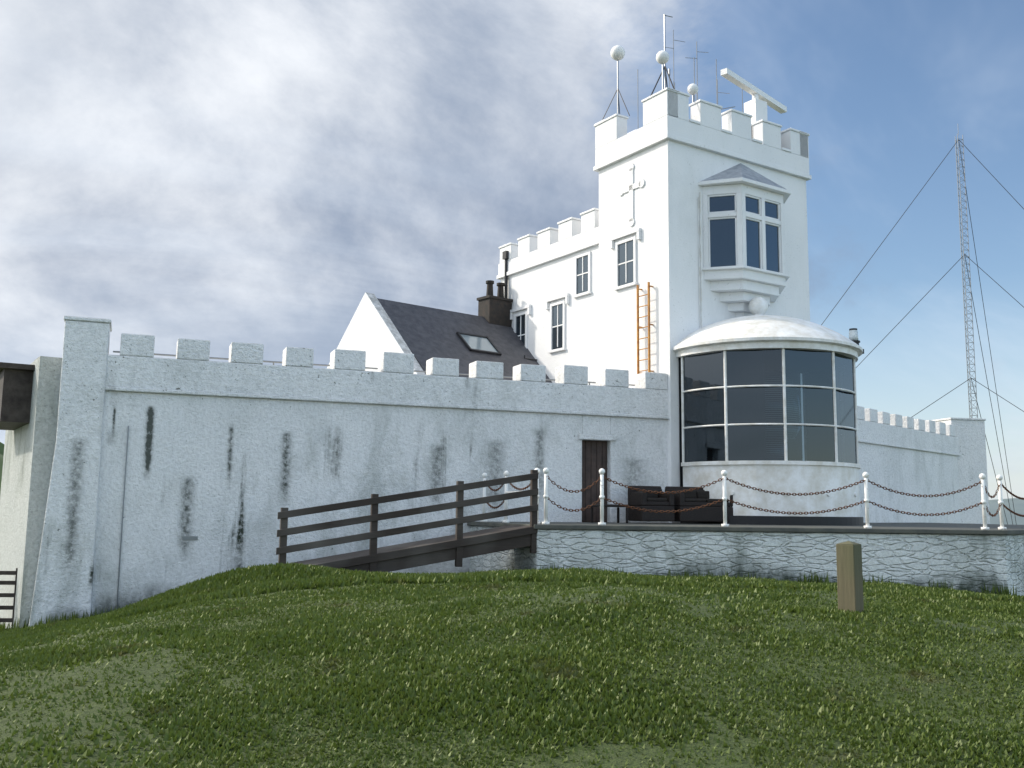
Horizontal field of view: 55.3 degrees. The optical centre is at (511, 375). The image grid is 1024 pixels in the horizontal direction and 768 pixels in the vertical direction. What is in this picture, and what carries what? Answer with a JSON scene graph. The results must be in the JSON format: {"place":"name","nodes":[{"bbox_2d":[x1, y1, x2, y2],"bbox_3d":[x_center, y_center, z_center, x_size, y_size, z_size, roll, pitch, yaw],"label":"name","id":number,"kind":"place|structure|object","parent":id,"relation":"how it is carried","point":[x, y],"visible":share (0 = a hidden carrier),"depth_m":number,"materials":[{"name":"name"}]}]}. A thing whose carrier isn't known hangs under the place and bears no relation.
{"place":"outdoors","nodes":[
{"label":"outdoors","id":0,"kind":"place"},
{"bbox_2d":[0,442,4,492],"bbox_3d":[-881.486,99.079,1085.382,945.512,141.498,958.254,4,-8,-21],"label":"hill","id":1,"kind":"structure","parent":0,"point":[1,454],"depth_m":858.63,"materials":[{"name":"green plant"}]},
{"bbox_2d":[0,579,1023,767],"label":"terrain","id":2,"kind":"structure","parent":0,"point":[635,759],"depth_m":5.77,"materials":[{"name":"green plant"}]},
{"bbox_2d":[0,356,61,628],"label":"flank wall","id":3,"kind":"structure","parent":2,"relation":"on","point":[29,450],"depth_m":19.98,"materials":[{"name":"white paint"}]},
{"bbox_2d":[0,568,17,624],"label":"field gate","id":4,"kind":"structure","parent":3,"relation":"attached to","point":[8,594],"depth_m":20.02,"materials":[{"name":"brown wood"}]},
{"bbox_2d":[0,362,34,429],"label":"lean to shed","id":5,"kind":"object","parent":3,"relation":"attached to","point":[16,382],"visible":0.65,"depth_m":20.38,"materials":[{"name":"brown wood"}]},
{"bbox_2d":[29,316,668,626],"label":"crenellated wall","id":6,"kind":"structure","parent":2,"relation":"on","point":[234,455],"depth_m":20.68,"materials":[{"name":"white paint"}]},
{"bbox_2d":[100,602,134,612],"bbox_3d":[-2.196,4.378,21.406,12.850,1.714,0.001,4,-8,-21],"label":"wall grime","id":7,"kind":"object","parent":6,"relation":"attached to","point":[112,609],"depth_m":19.13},
{"bbox_2d":[116,426,197,609],"bbox_3d":[-7.072,2.905,19.664,1.463,3.750,0.028,4,-8,-22],"label":"conduit pipe","id":8,"kind":"object","parent":6,"relation":"attached to","point":[189,537],"depth_m":19.45,"materials":[{"name":"grey metal"}]},
{"bbox_2d":[113,351,634,385],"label":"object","id":9,"kind":"structure","parent":6,"relation":"on","point":[273,362],"depth_m":21.97,"materials":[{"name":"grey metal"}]},
{"bbox_2d":[582,440,606,521],"bbox_3d":[1.944,2.533,23.511,0.750,1.950,0.075,4,-8,-21],"label":"door","id":10,"kind":"structure","parent":6,"relation":"attached to","point":[594,457],"depth_m":23.49,"materials":[{"name":"brown wood"}]},
{"bbox_2d":[327,292,425,374],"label":"keeper's house walls","id":11,"kind":"structure","parent":2,"relation":"on","point":[372,331],"depth_m":27.18,"materials":[{"name":"paint"}]},
{"bbox_2d":[377,298,551,382],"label":"pitched roof","id":12,"kind":"structure","parent":11,"relation":"on","point":[427,333],"depth_m":28.08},
{"bbox_2d":[456,332,500,355],"bbox_3d":[-0.962,-0.942,28.436,1.150,0.648,0.708,7,-10,-40],"label":"skylight frame","id":13,"kind":"object","parent":12,"relation":"on","point":[498,352],"visible":1,"depth_m":28.32,"materials":[{"name":"black metal"}]},
{"bbox_2d":[461,334,496,351],"bbox_3d":[-0.967,-0.934,28.440,1.030,0.538,0.592,7,-10,-40],"label":"skylight glass","id":14,"kind":"object","parent":13,"relation":"in","point":[478,343],"visible":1,"depth_m":28.46,"materials":[{"name":"glass"}]},
{"bbox_2d":[477,280,512,326],"bbox_3d":[-0.535,-2.102,30.718,0.980,1.730,0.640,7,-10,-40],"label":"chimney","id":15,"kind":"object","parent":12,"relation":"on","point":[492,309],"visible":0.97,"depth_m":30.52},
{"bbox_2d":[276,470,538,571],"bbox_3d":[-2.128,2.864,18.110,5.120,2.330,1.315,4,-8,-21],"label":"wooden footbridge","id":16,"kind":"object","parent":2,"relation":"on","point":[459,545],"depth_m":17.70,"materials":[{"name":"brown wood"}]},
{"bbox_2d":[0,563,1016,629],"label":"wall base grass tufts","id":17,"kind":"object","parent":2,"relation":"on","point":[815,580],"visible":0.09,"depth_m":18.23,"materials":[{"name":"green plant"}]},
{"bbox_2d":[497,208,598,385],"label":"wing block","id":18,"kind":"structure","parent":2,"relation":"on","point":[541,274],"depth_m":28.75,"materials":[{"name":"paint"}]},
{"bbox_2d":[502,251,536,360],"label":"wing drain pipes","id":19,"kind":"object","parent":18,"relation":"attached to","point":[505,255],"visible":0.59,"depth_m":31.10,"materials":[{"name":"black"}]},
{"bbox_2d":[516,240,632,349],"bbox_3d":[1.706,-2.102,28.160,0.082,2.510,5.776,6,-9,-32],"label":"window glass","id":20,"kind":"object","parent":18,"relation":"attached to","point":[622,269],"visible":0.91,"depth_m":27.90,"materials":[{"name":"grey"}]},
{"bbox_2d":[593,87,811,522],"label":"tower","id":21,"kind":"structure","parent":2,"relation":"on","point":[661,163],"depth_m":25.78,"materials":[{"name":"white paint"}]},
{"bbox_2d":[636,282,653,373],"bbox_3d":[3.420,-1.044,25.085,0.160,2.700,0.470,6,-9,-33],"label":"ladder","id":22,"kind":"object","parent":21,"relation":"attached to","point":[648,337],"visible":0.88,"depth_m":25.04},
{"bbox_2d":[602,51,752,138],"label":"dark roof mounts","id":23,"kind":"object","parent":21,"relation":"on","point":[652,93],"visible":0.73,"depth_m":26.96,"materials":[{"name":"grey metal"}]},
{"bbox_2d":[617,14,742,113],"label":"antennas","id":24,"kind":"object","parent":21,"relation":"on","point":[664,80],"visible":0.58,"depth_m":27.34,"materials":[{"name":"grey metal"}]},
{"bbox_2d":[610,45,786,123],"bbox_3d":[5.843,-8.236,27.667,5.872,2.110,2.178,4,-8,-21],"label":"roof radar and domes","id":25,"kind":"object","parent":21,"relation":"on","point":[757,104],"visible":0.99,"depth_m":27.86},
{"bbox_2d":[698,192,702,327],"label":"tower conduits","id":26,"kind":"object","parent":21,"relation":"attached to","point":[700,259],"visible":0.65,"depth_m":25.24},
{"bbox_2d":[698,177,790,316],"bbox_3d":[6.417,-3.260,25.849,3.211,3.510,0.984,6,-9,-33],"label":"oriel window","id":27,"kind":"structure","parent":21,"relation":"attached to","point":[740,285],"depth_m":25.46,"materials":[{"name":"white paint"}]},
{"bbox_2d":[702,163,784,188],"bbox_3d":[6.452,-5.416,26.130,3.140,0.840,0.870,6,-9,-33],"label":"bay window roof","id":28,"kind":"structure","parent":27,"relation":"on","point":[740,170],"depth_m":25.90,"materials":[{"name":"grey metal"}]},
{"bbox_2d":[710,196,778,271],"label":"window panes","id":29,"kind":"structure","parent":27,"relation":"in","point":[722,244],"depth_m":25.45,"materials":[{"name":"glass"}]},
{"bbox_2d":[469,525,1023,595],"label":"terrace retaining wall","id":30,"kind":"structure","parent":2,"relation":"on","point":[956,561],"depth_m":18.43,"materials":[{"name":"white stone"}]},
{"bbox_2d":[590,486,732,522],"bbox_3d":[3.484,2.982,22.650,3.400,0.864,0.800,3,-8,-17],"label":"rattan sofa set","id":31,"kind":"object","parent":30,"relation":"on","point":[708,513],"visible":0.82,"depth_m":22.42,"materials":[{"name":"black wicker"}]},
{"bbox_2d":[636,490,728,501],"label":"sofa cushions","id":32,"kind":"object","parent":31,"relation":"on","point":[696,496],"visible":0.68,"depth_m":22.73,"materials":[{"name":"fabric"}]},
{"bbox_2d":[481,468,1006,529],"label":"fence posts","id":33,"kind":"object","parent":30,"relation":"on","point":[982,476],"visible":0.85,"depth_m":18.80,"materials":[{"name":"metal"}]},
{"bbox_2d":[484,476,1023,516],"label":"rusty chains","id":34,"kind":"object","parent":33,"relation":"hanging from","point":[798,494],"visible":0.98,"depth_m":18.80,"materials":[{"name":"metal"}]},
{"bbox_2d":[467,521,1023,534],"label":"terrace coping slabs","id":35,"kind":"structure","parent":30,"relation":"on","point":[928,528],"depth_m":18.46,"materials":[{"name":"grey concrete"}]},
{"bbox_2d":[673,337,862,516],"bbox_3d":[6.368,1.578,24.949,5.033,4.340,5.033,4,-8,-21],"label":"bay","id":36,"kind":"object","parent":30,"relation":"on","point":[802,477],"visible":0.73,"depth_m":22.84,"materials":[{"name":"white paint"}]},
{"bbox_2d":[679,350,845,522],"bbox_3d":[6.513,1.614,24.387,4.524,4.120,3.264,4,-8,-21],"label":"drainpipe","id":37,"kind":"object","parent":36,"relation":"in","point":[680,439],"visible":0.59,"depth_m":24.24,"materials":[{"name":"black metal"}]},
{"bbox_2d":[674,297,857,346],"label":"domed roof","id":38,"kind":"structure","parent":36,"relation":"on","point":[757,323],"depth_m":23.54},
{"bbox_2d":[683,349,856,463],"bbox_3d":[6.598,0.902,24.419,4.555,2.700,3.178,4,-8,-21],"label":"window glass","id":39,"kind":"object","parent":36,"relation":"in","point":[807,405],"depth_m":23.07,"materials":[{"name":"glass"}]},
{"bbox_2d":[729,491,856,496],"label":"lantern plinth vents","id":40,"kind":"object","parent":36,"relation":"attached to","point":[785,492],"visible":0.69,"depth_m":22.75,"materials":[{"name":"metal"}]},
{"bbox_2d":[849,328,863,353],"bbox_3d":[8.721,-0.889,24.932,0.489,0.640,0.365,4,-8,-21],"label":"roof beacon base","id":41,"kind":"object","parent":36,"relation":"on","point":[857,341],"visible":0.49,"depth_m":24.86,"materials":[{"name":"black metal"}]},
{"bbox_2d":[849,330,857,339],"bbox_3d":[8.723,-1.052,24.955,0.240,0.330,0.235,4,-8,-21],"label":"roof beacon lens","id":42,"kind":"object","parent":41,"relation":"on","point":[853,334],"visible":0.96,"depth_m":24.86,"materials":[{"name":"clear glass"}]},
{"bbox_2d":[681,516,863,525],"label":"plinth","id":43,"kind":"structure","parent":30,"relation":"on","point":[799,520],"depth_m":22.44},
{"bbox_2d":[686,566,1001,593],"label":"grass tufts","id":44,"kind":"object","parent":30,"relation":"attached to","point":[792,579],"depth_m":18.36,"materials":[{"name":"green plant"}]},
{"bbox_2d":[836,541,863,611],"bbox_3d":[3.056,2.009,8.814,0.170,1.030,0.170,9,-11,-46],"label":"waymarker post","id":45,"kind":"object","parent":2,"relation":"on","point":[849,575],"visible":0.59,"depth_m":8.78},
{"bbox_2d":[857,406,989,523],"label":"crenellated wall","id":46,"kind":"structure","parent":2,"relation":"on","point":[905,454],"depth_m":34.90,"materials":[{"name":"white paint"}]},
{"bbox_2d":[955,131,977,417],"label":"lattice radio mast","id":47,"kind":"object","parent":2,"relation":"on","point":[964,274],"visible":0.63,"depth_m":40.45,"materials":[{"name":"grey metal"}]},
{"bbox_2d":[821,139,1023,524],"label":"guy wires","id":48,"kind":"object","parent":47,"relation":"attached to","point":[976,322],"visible":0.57,"depth_m":41.13,"materials":[{"name":"grey metal"}]},
{"bbox_2d":[0,561,1023,642],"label":"grass","id":49,"kind":"structure","parent":0,"point":[260,579],"depth_m":12.73,"materials":[{"name":"green plant"}]},
{"bbox_2d":[0,0,1023,499],"label":"sky","id":50,"kind":"structure","parent":0,"point":[221,172],"materials":[{"name":"blue"}]},
{"bbox_2d":[989,498,1023,524],"bbox_3d":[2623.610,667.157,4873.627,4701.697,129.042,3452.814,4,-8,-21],"label":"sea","id":51,"kind":"structure","parent":0,"point":[1018,508],"depth_m":3289.49,"materials":[{"name":"blue liquid"}]}
]}

